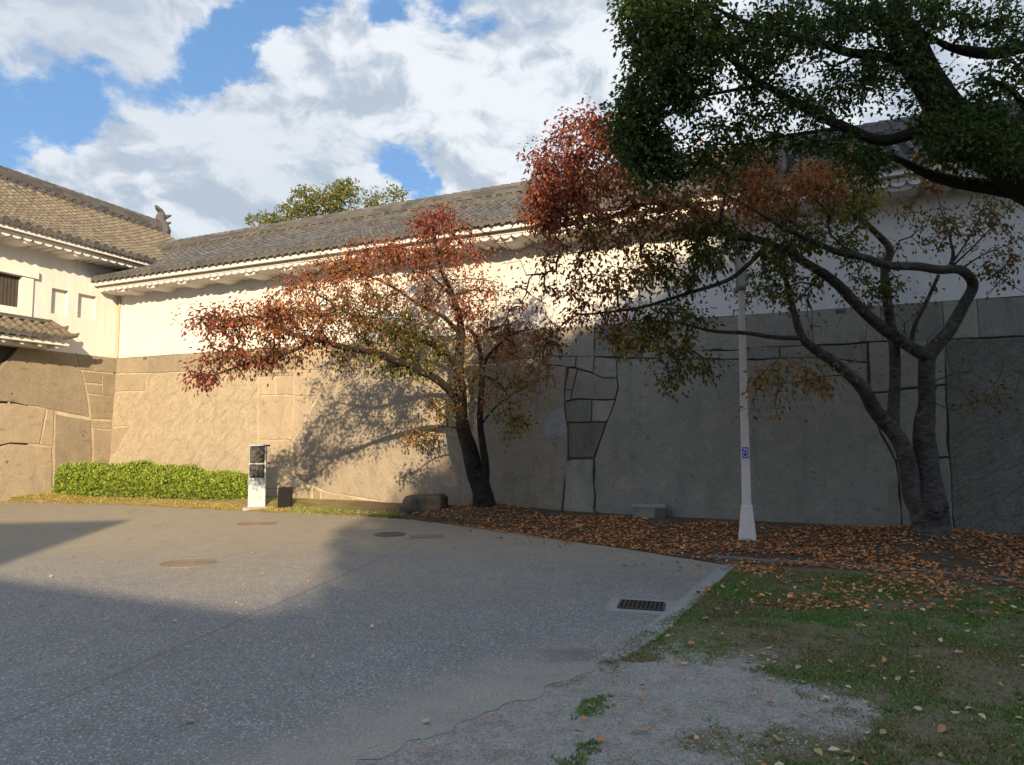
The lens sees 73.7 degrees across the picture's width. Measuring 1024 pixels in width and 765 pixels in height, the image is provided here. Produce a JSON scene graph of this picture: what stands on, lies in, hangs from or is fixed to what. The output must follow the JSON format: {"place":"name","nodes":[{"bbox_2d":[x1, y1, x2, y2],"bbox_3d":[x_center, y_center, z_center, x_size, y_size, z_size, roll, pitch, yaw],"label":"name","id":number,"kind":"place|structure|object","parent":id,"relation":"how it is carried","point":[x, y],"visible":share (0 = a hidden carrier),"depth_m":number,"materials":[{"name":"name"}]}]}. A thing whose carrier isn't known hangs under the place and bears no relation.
{"place":"outdoors","nodes":[
{"label":"outdoors","id":0,"kind":"place"},
{"bbox_2d":[0,502,730,764],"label":"asphalt road","id":1,"kind":"structure","parent":0,"point":[139,677],"depth_m":5.63,"materials":[{"name":"grey asphalt"}]},
{"bbox_2d":[0,346,14,364],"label":"timber gate","id":2,"kind":"structure","parent":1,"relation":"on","point":[5,353],"depth_m":16.54,"materials":[{"name":"brown wood"}]},
{"bbox_2d":[159,558,215,567],"bbox_3d":[-4.011,2.228,8.445,0.640,0.006,0.640,0,-4,0],"label":"manhole cover","id":3,"kind":"object","parent":1,"relation":"on","point":[185,562],"visible":1,"depth_m":8.44,"materials":[{"name":"metal"}]},
{"bbox_2d":[236,521,276,525],"bbox_3d":[-4.526,2.503,12.110,0.680,0.006,0.680,0,-4,0],"label":"manhole cover","id":4,"kind":"object","parent":1,"relation":"on","point":[258,523],"visible":1,"depth_m":12.12,"materials":[{"name":"metal"}]},
{"bbox_2d":[374,532,405,536],"bbox_3d":[-1.936,2.407,10.833,0.500,0.006,0.500,0,-4,0],"label":"manhole cover","id":5,"kind":"object","parent":1,"relation":"on","point":[387,534],"visible":1,"depth_m":10.80,"materials":[{"name":"metal"}]},
{"bbox_2d":[410,534,444,537],"bbox_3d":[-1.319,2.391,10.615,0.539,0.006,0.316,1,-4,-11],"label":"manhole cover","id":6,"kind":"object","parent":1,"relation":"on","point":[430,536],"visible":1,"depth_m":10.57,"materials":[{"name":"metal"}]},
{"bbox_2d":[27,502,1023,764],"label":"fallen leaves","id":7,"kind":"object","parent":1,"relation":"on","point":[903,560],"visible":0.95,"depth_m":8.94,"materials":[{"name":"brown plant"}]},
{"bbox_2d":[605,597,676,613],"bbox_3d":[1.204,2.067,6.340,0.620,0.012,0.520,-1,-4,16],"label":"drain grate","id":8,"kind":"object","parent":1,"relation":"on","point":[639,605],"visible":1,"depth_m":6.33,"materials":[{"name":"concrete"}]},
{"bbox_2d":[0,0,1023,239],"label":"sky","id":9,"kind":"structure","parent":0,"point":[208,113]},
{"bbox_2d":[6,493,1023,764],"bbox_3d":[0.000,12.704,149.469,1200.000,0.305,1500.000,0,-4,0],"label":"ground","id":10,"kind":"structure","parent":0,"point":[696,687],"depth_m":4.29,"materials":[{"name":"soil"}]},
{"bbox_2d":[0,347,117,501],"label":"gate stone base","id":11,"kind":"object","parent":10,"relation":"on","point":[56,409],"visible":0.68,"depth_m":17.26,"materials":[{"name":"stone"}]},
{"bbox_2d":[0,165,174,357],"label":"gate building","id":12,"kind":"structure","parent":11,"relation":"on","point":[60,246],"depth_m":18.11,"materials":[{"name":"white paint"}]},
{"bbox_2d":[0,273,18,306],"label":"window","id":13,"kind":"structure","parent":12,"relation":"in","point":[8,283],"depth_m":16.68,"materials":[{"name":"brown wood"}]},
{"bbox_2d":[51,459,248,499],"bbox_3d":[-8.716,2.385,16.614,5.700,1.047,1.224,-1,-4,16],"label":"clipped hedge","id":14,"kind":"object","parent":10,"relation":"on","point":[151,480],"visible":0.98,"depth_m":16.20,"materials":[{"name":"green plant"}]},
{"bbox_2d":[0,492,408,518],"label":"grass","id":15,"kind":"structure","parent":10,"relation":"on","point":[86,501],"depth_m":15.37,"materials":[{"name":"green plant"}]},
{"bbox_2d":[242,444,269,510],"bbox_3d":[-5.380,2.051,14.440,0.520,1.470,0.440,1,-4,-15],"label":"information sign","id":16,"kind":"object","parent":10,"relation":"on","point":[257,480],"visible":0.98,"depth_m":14.32,"materials":[{"name":"metal"}]},
{"bbox_2d":[278,487,292,507],"bbox_3d":[-4.748,2.416,14.293,0.280,0.440,0.210,1,-4,-14],"label":"floodlight box","id":17,"kind":"object","parent":10,"relation":"on","point":[285,494],"visible":0.94,"depth_m":14.20,"materials":[{"name":"black paint"}]},
{"bbox_2d":[244,176,365,226],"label":"broadleaf tree","id":18,"kind":"object","parent":10,"relation":"on","point":[339,194],"visible":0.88,"depth_m":42.46,"materials":[{"name":"green plant"}]},
{"bbox_2d":[170,198,556,507],"bbox_3d":[-2.317,-0.589,11.803,6.748,5.983,3.260,3,-5,-38],"label":"cherry tree","id":19,"kind":"object","parent":10,"relation":"on","point":[477,468],"visible":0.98,"depth_m":12.15,"materials":[{"name":"red plant"}]},
{"bbox_2d":[359,181,409,206],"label":"broadleaf tree","id":20,"kind":"object","parent":10,"relation":"on","point":[395,194],"visible":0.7,"depth_m":44.69,"materials":[{"name":"green plant"}]},
{"bbox_2d":[400,493,448,513],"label":"stone block","id":21,"kind":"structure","parent":10,"relation":"on","point":[419,503],"depth_m":13.06,"materials":[{"name":"grey stone"}]},
{"bbox_2d":[110,296,1023,533],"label":"stone wall","id":22,"kind":"structure","parent":10,"relation":"on","point":[610,435],"depth_m":12.65,"materials":[{"name":"stone"}]},
{"bbox_2d":[91,98,1023,358],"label":"castle gallery","id":23,"kind":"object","parent":22,"relation":"on","point":[186,273],"visible":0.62,"depth_m":14.33,"materials":[{"name":"white paint"}]},
{"bbox_2d":[339,643,923,764],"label":"gravel","id":24,"kind":"structure","parent":10,"relation":"on","point":[664,714],"depth_m":3.81,"materials":[{"name":"grey gravel"}]},
{"bbox_2d":[632,504,665,517],"bbox_3d":[2.434,2.341,12.130,0.585,0.325,0.385,-1,-4,10],"label":"concrete box","id":25,"kind":"object","parent":10,"relation":"on","point":[650,510],"visible":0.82,"depth_m":11.96,"materials":[{"name":"concrete"}]},
{"bbox_2d":[599,566,733,659],"bbox_3d":[1.665,2.112,6.513,0.230,0.062,3.858,-2,-5,29],"label":"road edging","id":26,"kind":"object","parent":10,"relation":"on","point":[715,575],"visible":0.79,"depth_m":6.05,"materials":[{"name":"concrete"}]},
{"bbox_2d":[735,250,756,540],"bbox_3d":[3.479,0.202,10.243,0.265,4.450,0.265,-2,-5,20],"label":"lamp post","id":27,"kind":"object","parent":10,"relation":"on","point":[747,529],"visible":0.86,"depth_m":10.15,"materials":[{"name":"white metal"}]},
{"bbox_2d":[474,93,1023,537],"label":"cherry tree","id":28,"kind":"object","parent":10,"relation":"on","point":[926,502],"visible":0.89,"depth_m":9.00,"materials":[{"name":"brown plant"}]},
{"bbox_2d":[550,569,1023,764],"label":"grass","id":29,"kind":"structure","parent":10,"relation":"on","point":[707,601],"depth_m":4.91,"materials":[{"name":"green plant"}]},
{"bbox_2d":[594,0,1023,206],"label":"evergreen tree","id":30,"kind":"object","parent":10,"relation":"on","point":[669,44],"visible":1,"depth_m":6.18,"materials":[{"name":"green plant"}]},
{"bbox_2d":[712,555,1023,583],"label":"kerb","id":31,"kind":"structure","parent":10,"relation":"on","point":[728,558],"depth_m":8.00,"materials":[{"name":"concrete"}]}
]}

